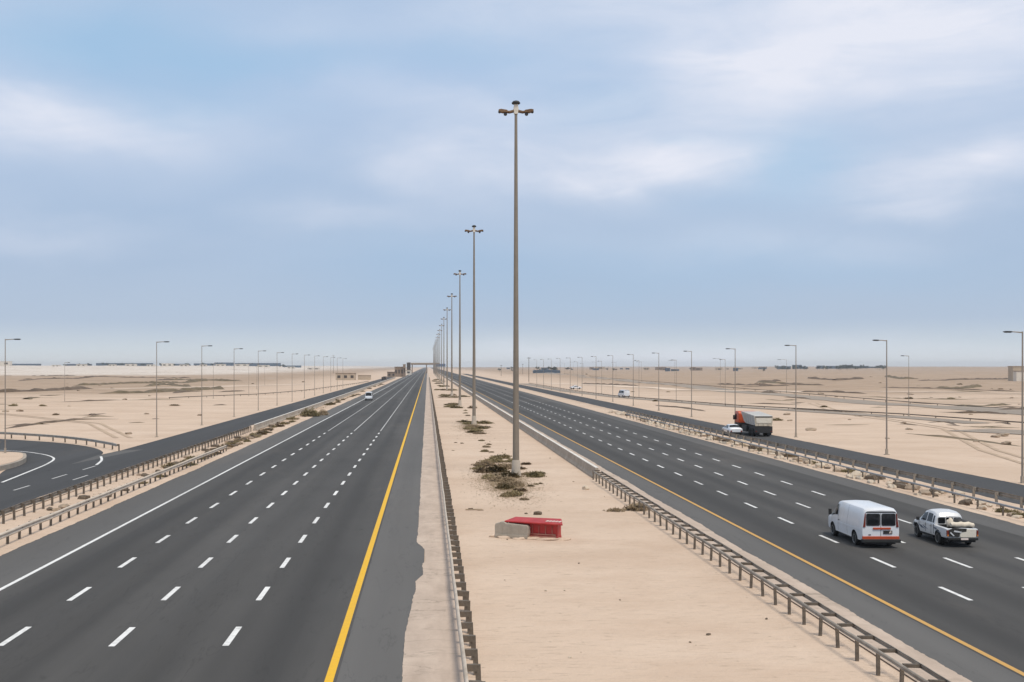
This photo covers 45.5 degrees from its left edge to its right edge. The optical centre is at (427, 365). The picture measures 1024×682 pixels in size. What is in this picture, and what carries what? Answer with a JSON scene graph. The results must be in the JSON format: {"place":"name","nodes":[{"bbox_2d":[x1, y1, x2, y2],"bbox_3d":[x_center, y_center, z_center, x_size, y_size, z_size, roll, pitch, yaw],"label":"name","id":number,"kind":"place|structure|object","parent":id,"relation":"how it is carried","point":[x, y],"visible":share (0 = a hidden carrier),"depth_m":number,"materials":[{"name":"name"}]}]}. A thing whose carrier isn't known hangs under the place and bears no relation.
{"place":"outdoors","nodes":[
{"label":"outdoors","id":0,"kind":"place"},
{"bbox_2d":[0,386,91,391],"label":"earth bank","id":1,"kind":"structure","parent":0,"point":[51,389],"depth_m":418.64,"materials":[{"name":"soil"}]},
{"bbox_2d":[4,418,92,428],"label":"earth bank","id":2,"kind":"structure","parent":0,"point":[23,425],"depth_m":192.05,"materials":[{"name":"sand"}]},
{"bbox_2d":[0,439,102,482],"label":"ramp road","id":3,"kind":"structure","parent":0,"point":[63,454],"depth_m":123.63,"materials":[{"name":"asphalt"}]},
{"bbox_2d":[3,450,54,481],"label":"road marking","id":4,"kind":"object","parent":3,"relation":"on","point":[53,459],"visible":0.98,"depth_m":109.87,"materials":[{"name":"white paint"}]},
{"bbox_2d":[3,414,117,437],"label":"dirt track","id":5,"kind":"structure","parent":0,"point":[106,432],"depth_m":177.38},
{"bbox_2d":[3,413,132,437],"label":"dirt track","id":6,"kind":"structure","parent":0,"point":[119,432],"depth_m":180.31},
{"bbox_2d":[18,376,188,380],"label":"earth bank","id":7,"kind":"structure","parent":0,"point":[99,376],"depth_m":906.33,"materials":[{"name":"soil"}]},
{"bbox_2d":[74,378,239,385],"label":"earth bank","id":8,"kind":"structure","parent":0,"point":[188,381],"depth_m":620.83,"materials":[{"name":"beige soil"}]},
{"bbox_2d":[97,386,223,393],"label":"earth bank","id":9,"kind":"structure","parent":0,"point":[169,390],"depth_m":414.26,"materials":[{"name":"sand"}]},
{"bbox_2d":[25,384,296,389],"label":"dirt track","id":10,"kind":"structure","parent":0,"point":[207,386],"depth_m":521.82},
{"bbox_2d":[146,383,190,386],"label":"earth bank","id":11,"kind":"structure","parent":0,"point":[173,384],"depth_m":526.91,"materials":[{"name":"beige soil"}]},
{"bbox_2d":[0,377,392,509],"bbox_3d":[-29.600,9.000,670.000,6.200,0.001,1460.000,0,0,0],"label":"side road","id":12,"kind":"structure","parent":0,"point":[40,484],"depth_m":117.00,"materials":[{"name":"asphalt"}]},
{"bbox_2d":[0,425,253,516],"bbox_3d":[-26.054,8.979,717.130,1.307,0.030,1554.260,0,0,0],"label":"sand drift","id":13,"kind":"object","parent":12,"relation":"on","point":[252,426],"visible":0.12,"depth_m":96.86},
{"bbox_2d":[0,365,1023,681],"bbox_3d":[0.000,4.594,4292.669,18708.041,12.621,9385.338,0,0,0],"label":"ground","id":14,"kind":"structure","parent":0,"point":[532,621],"depth_m":82.68,"materials":[{"name":"sand"}]},
{"bbox_2d":[0,452,26,470],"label":"traffic island kerb","id":15,"kind":"structure","parent":14,"relation":"on","point":[22,460],"depth_m":108.27,"materials":[{"name":"concrete"}]},
{"bbox_2d":[0,452,22,464],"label":"traffic island sand","id":16,"kind":"structure","parent":15,"relation":"on","point":[7,457],"depth_m":113.58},
{"bbox_2d":[4,339,20,452],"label":"street lamp","id":17,"kind":"object","parent":16,"relation":"on","point":[5,391],"visible":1,"depth_m":119.47,"materials":[{"name":"grey metal"}]},
{"bbox_2d":[0,432,119,450],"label":"guardrail","id":18,"kind":"object","parent":14,"relation":"on","point":[66,437],"visible":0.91,"depth_m":142.49,"materials":[{"name":"metal"}]},
{"bbox_2d":[73,450,137,463],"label":"road shoulder","id":19,"kind":"object","parent":14,"relation":"on","point":[110,454],"visible":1,"depth_m":123.56},
{"bbox_2d":[0,444,227,543],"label":"guardrail","id":20,"kind":"object","parent":14,"relation":"on","point":[18,529],"visible":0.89,"depth_m":77.17,"materials":[{"name":"metal"}]},
{"bbox_2d":[96,363,152,365],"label":"long warehouse","id":21,"kind":"structure","parent":14,"relation":"on","point":[100,364],"depth_m":2680.00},
{"bbox_2d":[0,426,250,523],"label":"guardrail","id":22,"kind":"object","parent":14,"relation":"on","point":[23,505],"visible":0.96,"depth_m":92.25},
{"bbox_2d":[156,341,168,436],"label":"street lamp","id":23,"kind":"object","parent":14,"relation":"on","point":[156,387],"visible":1,"depth_m":153.95,"materials":[{"name":"grey metal"}]},
{"bbox_2d":[0,367,424,586],"bbox_3d":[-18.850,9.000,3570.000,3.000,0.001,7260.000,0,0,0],"label":"road shoulder","id":24,"kind":"object","parent":14,"relation":"on","point":[19,562],"visible":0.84,"depth_m":74.68},
{"bbox_2d":[0,377,401,555],"bbox_3d":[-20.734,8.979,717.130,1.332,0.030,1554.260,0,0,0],"label":"sand drift","id":25,"kind":"object","parent":24,"relation":"on","point":[13,544],"visible":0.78,"depth_m":82.24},
{"bbox_2d":[0,367,425,681],"bbox_3d":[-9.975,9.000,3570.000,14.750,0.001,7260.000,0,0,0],"label":"road surface","id":26,"kind":"object","parent":14,"relation":"on","point":[291,622],"visible":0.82,"depth_m":51.73,"materials":[{"name":"asphalt"}]},
{"bbox_2d":[0,433,324,645],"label":"road marking","id":27,"kind":"object","parent":26,"relation":"on","point":[9,639],"visible":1,"depth_m":48.94,"materials":[{"name":"white paint"}]},
{"bbox_2d":[0,377,405,590],"bbox_3d":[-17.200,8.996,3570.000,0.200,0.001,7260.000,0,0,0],"label":"road marking","id":28,"kind":"object","parent":26,"relation":"on","point":[32,572],"visible":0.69,"depth_m":69.00,"materials":[{"name":"white paint"}]},
{"bbox_2d":[109,433,351,645],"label":"road marking","id":29,"kind":"object","parent":26,"relation":"on","point":[130,629],"visible":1,"depth_m":49.16,"materials":[{"name":"white paint"}]},
{"bbox_2d":[222,433,379,645],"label":"road marking","id":30,"kind":"object","parent":26,"relation":"on","point":[230,638],"visible":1,"depth_m":49.16,"materials":[{"name":"white paint"}]},
{"bbox_2d":[324,387,420,681],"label":"road marking","id":31,"kind":"object","parent":26,"relation":"on","point":[332,668],"visible":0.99,"depth_m":48.94,"materials":[{"name":"yellow paint"}]},
{"bbox_2d":[235,363,280,365],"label":"long warehouse","id":32,"kind":"structure","parent":14,"relation":"on","point":[270,364],"depth_m":2760.00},
{"bbox_2d":[169,381,366,398],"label":"guardrail","id":33,"kind":"object","parent":14,"relation":"on","point":[262,393],"visible":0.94,"depth_m":376.27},
{"bbox_2d":[296,406,320,416],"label":"roadside bush","id":34,"kind":"object","parent":14,"relation":"on","point":[309,412],"visible":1,"depth_m":215.86,"materials":[{"name":"green plant"}]},
{"bbox_2d":[253,377,394,430],"bbox_3d":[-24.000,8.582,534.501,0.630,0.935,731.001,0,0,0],"label":"concrete barrier","id":35,"kind":"object","parent":14,"relation":"on","point":[266,423],"visible":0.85,"depth_m":228.47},
{"bbox_2d":[336,373,355,379],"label":"block building","id":36,"kind":"structure","parent":14,"relation":"on","point":[345,376],"depth_m":771.00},
{"bbox_2d":[358,375,370,379],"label":"boundary wall","id":37,"kind":"structure","parent":14,"relation":"on","point":[364,377],"depth_m":789.70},
{"bbox_2d":[336,373,426,681],"bbox_3d":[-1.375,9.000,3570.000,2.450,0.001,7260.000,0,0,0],"label":"road shoulder","id":38,"kind":"object","parent":14,"relation":"on","point":[374,651],"visible":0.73,"depth_m":50.54},
{"bbox_2d":[402,373,463,681],"bbox_3d":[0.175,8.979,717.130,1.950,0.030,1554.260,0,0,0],"label":"sand drift","id":39,"kind":"object","parent":38,"relation":"on","point":[432,652],"visible":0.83,"depth_m":46.88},
{"bbox_2d":[395,367,402,376],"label":"block building","id":40,"kind":"structure","parent":14,"relation":"on","point":[399,371],"depth_m":1006.00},
{"bbox_2d":[411,363,433,372],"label":"overpass bridge","id":41,"kind":"structure","parent":14,"relation":"on","point":[412,364],"depth_m":1495.00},
{"bbox_2d":[439,324,443,382],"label":"light mast","id":42,"kind":"object","parent":14,"relation":"on","point":[441,325],"visible":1,"depth_m":623.84,"materials":[{"name":"metal"}]},
{"bbox_2d":[443,308,450,389],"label":"light mast","id":43,"kind":"object","parent":14,"relation":"on","point":[447,358],"visible":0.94,"depth_m":448.87,"materials":[{"name":"metal"}]},
{"bbox_2d":[447,293,456,395],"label":"light mast","id":44,"kind":"object","parent":14,"relation":"on","point":[451,296],"visible":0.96,"depth_m":361.35,"materials":[{"name":"metal"}]},
{"bbox_2d":[429,377,484,681],"bbox_3d":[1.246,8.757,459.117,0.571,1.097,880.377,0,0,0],"label":"guardrail","id":45,"kind":"object","parent":14,"relation":"on","point":[474,667],"visible":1,"depth_m":48.20,"materials":[{"name":"metal"}]},
{"bbox_2d":[454,270,465,405],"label":"light mast","id":46,"kind":"object","parent":14,"relation":"on","point":[459,400],"visible":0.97,"depth_m":273.84,"materials":[{"name":"metal"}]},
{"bbox_2d":[465,225,482,424],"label":"light mast","id":47,"kind":"object","parent":14,"relation":"on","point":[474,383],"visible":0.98,"depth_m":186.34,"materials":[{"name":"metal"}]},
{"bbox_2d":[472,466,490,472],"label":"desert shrub","id":48,"kind":"object","parent":14,"relation":"on","point":[481,470],"visible":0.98,"depth_m":102.57,"materials":[{"name":"green plant"}]},
{"bbox_2d":[471,458,496,466],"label":"desert shrub","id":49,"kind":"object","parent":14,"relation":"on","point":[485,463],"visible":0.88,"depth_m":109.20,"materials":[{"name":"green plant"}]},
{"bbox_2d":[480,455,503,462],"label":"desert shrub","id":50,"kind":"object","parent":14,"relation":"on","point":[496,459],"visible":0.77,"depth_m":113.57,"materials":[{"name":"green plant"}]},
{"bbox_2d":[479,464,509,472],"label":"desert shrub","id":51,"kind":"object","parent":14,"relation":"on","point":[495,469],"visible":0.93,"depth_m":102.88,"materials":[{"name":"green plant"}]},
{"bbox_2d":[487,473,514,481],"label":"desert shrub","id":52,"kind":"object","parent":14,"relation":"on","point":[501,478],"visible":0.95,"depth_m":94.65,"materials":[{"name":"green plant"}]},
{"bbox_2d":[492,482,515,489],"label":"desert shrub","id":53,"kind":"object","parent":14,"relation":"on","point":[503,486],"visible":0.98,"depth_m":88.86,"materials":[{"name":"green plant"}]},
{"bbox_2d":[492,461,521,468],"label":"desert shrub","id":54,"kind":"object","parent":14,"relation":"on","point":[508,465],"visible":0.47,"depth_m":106.45,"materials":[{"name":"green plant"}]},
{"bbox_2d":[454,466,560,509],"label":"plant litter","id":55,"kind":"object","parent":14,"relation":"on","point":[496,482],"visible":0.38,"depth_m":91.80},
{"bbox_2d":[499,492,515,497],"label":"desert shrub","id":56,"kind":"object","parent":14,"relation":"on","point":[507,494],"visible":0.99,"depth_m":83.69,"materials":[{"name":"green plant"}]},
{"bbox_2d":[495,471,521,477],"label":"desert shrub","id":57,"kind":"object","parent":14,"relation":"on","point":[509,473],"visible":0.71,"depth_m":98.20,"materials":[{"name":"green plant"}]},
{"bbox_2d":[495,521,529,538],"bbox_3d":[4.446,8.605,63.718,1.860,0.850,0.470,0,0,24],"label":"concrete block","id":58,"kind":"object","parent":14,"relation":"on","point":[511,530],"depth_m":63.54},
{"bbox_2d":[498,479,527,486],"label":"desert shrub","id":59,"kind":"object","parent":14,"relation":"on","point":[516,483],"visible":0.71,"depth_m":90.68,"materials":[{"name":"green plant"}]},
{"bbox_2d":[498,100,533,475],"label":"light mast","id":60,"kind":"object","parent":14,"relation":"on","point":[515,460],"visible":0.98,"depth_m":98.84,"materials":[{"name":"metal"}]},
{"bbox_2d":[440,374,600,478],"bbox_3d":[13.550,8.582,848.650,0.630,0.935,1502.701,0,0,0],"label":"concrete barrier","id":61,"kind":"object","parent":14,"relation":"on","point":[581,463],"visible":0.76,"depth_m":132.35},
{"bbox_2d":[489,535,570,540],"bbox_3d":[5.336,8.959,63.596,4.358,0.169,1.307,0,0,13],"label":"sand mound","id":62,"kind":"object","parent":14,"relation":"on","point":[533,538],"visible":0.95,"depth_m":63.10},
{"bbox_2d":[504,517,562,537],"bbox_3d":[5.704,8.517,63.692,3.207,1.027,1.120,0,0,24],"label":"plastic road barrier","id":63,"kind":"object","parent":14,"relation":"on","point":[545,527],"visible":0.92,"depth_m":63.35,"materials":[{"name":"red plastic"}]},
{"bbox_2d":[523,471,546,477],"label":"desert shrub","id":64,"kind":"object","parent":14,"relation":"on","point":[533,474],"visible":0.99,"depth_m":98.55,"materials":[{"name":"green plant"}]},
{"bbox_2d":[533,370,559,372],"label":"dark shed","id":65,"kind":"structure","parent":14,"relation":"on","point":[546,371],"depth_m":1512.00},
{"bbox_2d":[618,390,629,396],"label":"parked van","id":66,"kind":"object","parent":14,"relation":"on","point":[622,393],"visible":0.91,"depth_m":345.16,"materials":[{"name":"white paint"}]},
{"bbox_2d":[622,502,652,510],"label":"dry brush heap","id":67,"kind":"object","parent":14,"relation":"on","point":[632,506],"visible":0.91,"depth_m":75.67,"materials":[{"name":"brown plant"}]},
{"bbox_2d":[684,351,691,416],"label":"street lamp","id":68,"kind":"object","parent":14,"relation":"on","point":[691,381],"visible":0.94,"depth_m":214.54,"materials":[{"name":"grey metal"}]},
{"bbox_2d":[431,367,1023,677],"bbox_3d":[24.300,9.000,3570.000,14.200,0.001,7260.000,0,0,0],"label":"road surface","id":69,"kind":"object","parent":14,"relation":"on","point":[988,618],"visible":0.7,"depth_m":65.32,"materials":[{"name":"asphalt"}]},
{"bbox_2d":[430,367,1023,675],"bbox_3d":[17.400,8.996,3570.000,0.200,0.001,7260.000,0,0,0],"label":"road marking","id":70,"kind":"object","parent":69,"relation":"on","point":[935,628],"visible":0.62,"depth_m":50.17,"materials":[{"name":"yellow paint"}]},
{"bbox_2d":[512,402,971,599],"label":"road marking","id":71,"kind":"object","parent":69,"relation":"on","point":[819,535],"visible":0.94,"depth_m":63.40,"materials":[{"name":"white paint"}]},
{"bbox_2d":[528,403,1023,587],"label":"road marking","id":72,"kind":"object","parent":69,"relation":"on","point":[797,503],"visible":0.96,"depth_m":85.10,"materials":[{"name":"white paint"}]},
{"bbox_2d":[539,402,1023,560],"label":"road marking","id":73,"kind":"object","parent":69,"relation":"on","point":[784,482],"visible":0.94,"depth_m":94.68,"materials":[{"name":"white paint"}]},
{"bbox_2d":[828,500,900,544],"bbox_3d":[22.400,7.994,62.717,2.356,2.012,5.634,0,0,0],"label":"cargo van","id":74,"kind":"object","parent":69,"relation":"on","point":[858,522],"visible":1,"depth_m":60.27,"materials":[{"name":"white paint"}]},
{"bbox_2d":[913,508,977,543],"bbox_3d":[26.559,8.190,62.523,1.962,1.620,4.806,0,0,1],"label":"pickup truck","id":75,"kind":"object","parent":69,"relation":"on","point":[931,522],"visible":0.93,"depth_m":61.83,"materials":[{"name":"silver metal"}]},
{"bbox_2d":[950,522,974,527],"bbox_3d":[26.707,7.938,60.742,1.183,0.331,0.325,0,0,0],"label":"tarpaulin roll","id":76,"kind":"object","parent":75,"relation":"in","point":[962,524],"visible":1,"depth_m":60.64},
{"bbox_2d":[440,369,1023,536],"bbox_3d":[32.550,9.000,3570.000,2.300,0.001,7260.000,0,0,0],"label":"road shoulder","id":77,"kind":"object","parent":14,"relation":"on","point":[999,524],"visible":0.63,"depth_m":95.55},
{"bbox_2d":[456,373,1023,525],"bbox_3d":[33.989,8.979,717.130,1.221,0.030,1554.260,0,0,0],"label":"sand drift","id":78,"kind":"object","parent":77,"relation":"on","point":[975,510],"visible":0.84,"depth_m":93.78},
{"bbox_2d":[442,374,1023,681],"bbox_3d":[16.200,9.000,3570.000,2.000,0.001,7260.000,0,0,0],"label":"road shoulder","id":79,"kind":"object","parent":14,"relation":"on","point":[965,662],"visible":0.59,"depth_m":48.96},
{"bbox_2d":[440,373,971,681],"bbox_3d":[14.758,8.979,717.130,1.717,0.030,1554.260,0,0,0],"label":"sand drift","id":80,"kind":"object","parent":79,"relation":"on","point":[922,658],"visible":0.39,"depth_m":46.67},
{"bbox_2d":[593,470,950,681],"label":"guardrail","id":81,"kind":"object","parent":14,"relation":"on","point":[903,667],"visible":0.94,"depth_m":44.49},
{"bbox_2d":[531,383,1023,423],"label":"guardrail","id":82,"kind":"object","parent":14,"relation":"on","point":[812,409],"visible":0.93,"depth_m":237.12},
{"bbox_2d":[784,345,796,436],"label":"street lamp","id":83,"kind":"object","parent":14,"relation":"on","point":[795,401],"visible":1,"depth_m":153.77,"materials":[{"name":"grey metal"}]},
{"bbox_2d":[594,376,1023,409],"bbox_3d":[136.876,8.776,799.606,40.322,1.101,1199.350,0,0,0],"label":"guardrail","id":84,"kind":"object","parent":14,"relation":"on","point":[834,395],"visible":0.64,"depth_m":336.60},
{"bbox_2d":[626,414,1023,515],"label":"guardrail","id":85,"kind":"object","parent":14,"relation":"on","point":[913,484],"visible":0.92,"depth_m":96.21,"materials":[{"name":"grey metal"}]},
{"bbox_2d":[627,410,1023,507],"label":"guardrail","id":86,"kind":"object","parent":14,"relation":"on","point":[969,487],"visible":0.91,"depth_m":102.86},
{"bbox_2d":[872,340,889,454],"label":"street lamp","id":87,"kind":"object","parent":14,"relation":"on","point":[886,451],"visible":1,"depth_m":123.35,"materials":[{"name":"grey metal"}]},
{"bbox_2d":[905,483,920,489],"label":"rubble stone","id":88,"kind":"object","parent":14,"relation":"on","point":[909,486],"visible":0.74,"depth_m":88.36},
{"bbox_2d":[918,489,930,494],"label":"rubble stone","id":89,"kind":"object","parent":14,"relation":"on","point":[924,491],"visible":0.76,"depth_m":84.89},
{"bbox_2d":[946,428,1023,433],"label":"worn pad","id":90,"kind":"object","parent":14,"relation":"on","point":[989,430],"visible":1,"depth_m":169.01,"materials":[{"name":"soil"}]},
{"bbox_2d":[992,506,1019,512],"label":"desert shrub","id":91,"kind":"object","parent":14,"relation":"on","point":[1005,510],"visible":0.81,"depth_m":74.70,"materials":[{"name":"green plant"}]},
{"bbox_2d":[1003,331,1023,482],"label":"street lamp","id":92,"kind":"object","parent":14,"relation":"on","point":[1022,459],"visible":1,"depth_m":92.95,"materials":[{"name":"grey metal"}]},
{"bbox_2d":[1008,366,1023,380],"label":"site hut","id":93,"kind":"object","parent":14,"relation":"on","point":[1011,369],"visible":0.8,"depth_m":717.52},
{"bbox_2d":[1013,371,1023,380],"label":"boundary wall","id":94,"kind":"structure","parent":14,"relation":"on","point":[1017,375],"depth_m":688.00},
{"bbox_2d":[0,0,1023,366],"label":"sky","id":95,"kind":"structure","parent":0,"point":[828,179],"materials":[{"name":"blue"}]},
{"bbox_2d":[582,383,637,385],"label":"earth bank","id":96,"kind":"structure","parent":0,"point":[609,384],"depth_m":571.24,"materials":[{"name":"sand"}]},
{"bbox_2d":[656,405,703,410],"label":"earth bank","id":97,"kind":"structure","parent":0,"point":[681,407],"depth_m":260.59,"materials":[{"name":"sand"}]},
{"bbox_2d":[464,374,1023,504],"bbox_3d":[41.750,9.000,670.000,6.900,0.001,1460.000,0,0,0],"label":"side road","id":98,"kind":"structure","parent":0,"point":[984,482],"depth_m":120.88,"materials":[{"name":"asphalt"}]},
{"bbox_2d":[722,424,742,434],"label":"sedan car","id":99,"kind":"object","parent":98,"relation":"on","point":[734,428],"visible":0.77,"depth_m":157.09,"materials":[{"name":"white paint"}]},
{"bbox_2d":[463,374,1023,508],"bbox_3d":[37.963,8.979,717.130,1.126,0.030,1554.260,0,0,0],"label":"sand drift","id":100,"kind":"object","parent":98,"relation":"on","point":[949,489],"visible":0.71,"depth_m":108.42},
{"bbox_2d":[465,373,1023,484],"bbox_3d":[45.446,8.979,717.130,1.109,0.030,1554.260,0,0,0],"label":"sand drift","id":101,"kind":"object","parent":98,"relation":"on","point":[953,469],"visible":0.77,"depth_m":126.26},
{"bbox_2d":[733,411,772,435],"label":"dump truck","id":102,"kind":"object","parent":98,"relation":"on","point":[753,423],"visible":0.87,"depth_m":155.74,"materials":[{"name":"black metal"}]},
{"bbox_2d":[719,383,771,384],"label":"earth bank","id":103,"kind":"structure","parent":0,"point":[744,384],"depth_m":548.71,"materials":[{"name":"sand"}]},
{"bbox_2d":[519,383,986,422],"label":"dirt track","id":104,"kind":"structure","parent":0,"point":[913,417],"depth_m":247.82,"materials":[{"name":"sand"}]},
{"bbox_2d":[547,373,1023,414],"bbox_3d":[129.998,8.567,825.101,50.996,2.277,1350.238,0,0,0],"label":"road","id":105,"kind":"structure","parent":0,"point":[711,388],"depth_m":332.18,"materials":[{"name":"asphalt"}]},
{"bbox_2d":[550,383,1023,393],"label":"dirt track","id":106,"kind":"structure","parent":0,"point":[734,390],"depth_m":457.64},
{"bbox_2d":[801,390,866,393],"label":"earth bank","id":107,"kind":"structure","parent":0,"point":[837,391],"depth_m":408.66,"materials":[{"name":"soil"}]},
{"bbox_2d":[809,377,863,380],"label":"earth bank","id":108,"kind":"structure","parent":0,"point":[852,378],"depth_m":815.26,"materials":[{"name":"soil"}]},
{"bbox_2d":[809,403,1020,463],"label":"dirt track","id":109,"kind":"structure","parent":0,"point":[967,442],"depth_m":144.82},
{"bbox_2d":[816,403,1020,457],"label":"dirt track","id":110,"kind":"structure","parent":0,"point":[984,443],"depth_m":152.99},
{"bbox_2d":[883,387,1019,391],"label":"earth bank","id":111,"kind":"structure","parent":0,"point":[949,388],"depth_m":461.94,"materials":[{"name":"sand"}]},
{"bbox_2d":[932,384,982,388],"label":"earth bank","id":112,"kind":"structure","parent":0,"point":[970,386],"depth_m":490.82,"materials":[{"name":"sand"}]},
{"bbox_2d":[906,433,1016,445],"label":"earth bank","id":113,"kind":"structure","parent":0,"point":[944,436],"depth_m":150.61,"materials":[{"name":"sand"}]},
{"bbox_2d":[919,378,1007,380],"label":"earth bank","id":114,"kind":"structure","parent":0,"point":[966,379],"depth_m":780.43,"materials":[{"name":"sand"}]},
{"bbox_2d":[946,410,1003,413],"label":"earth bank","id":115,"kind":"structure","parent":0,"point":[988,412],"depth_m":223.68,"materials":[{"name":"sand"}]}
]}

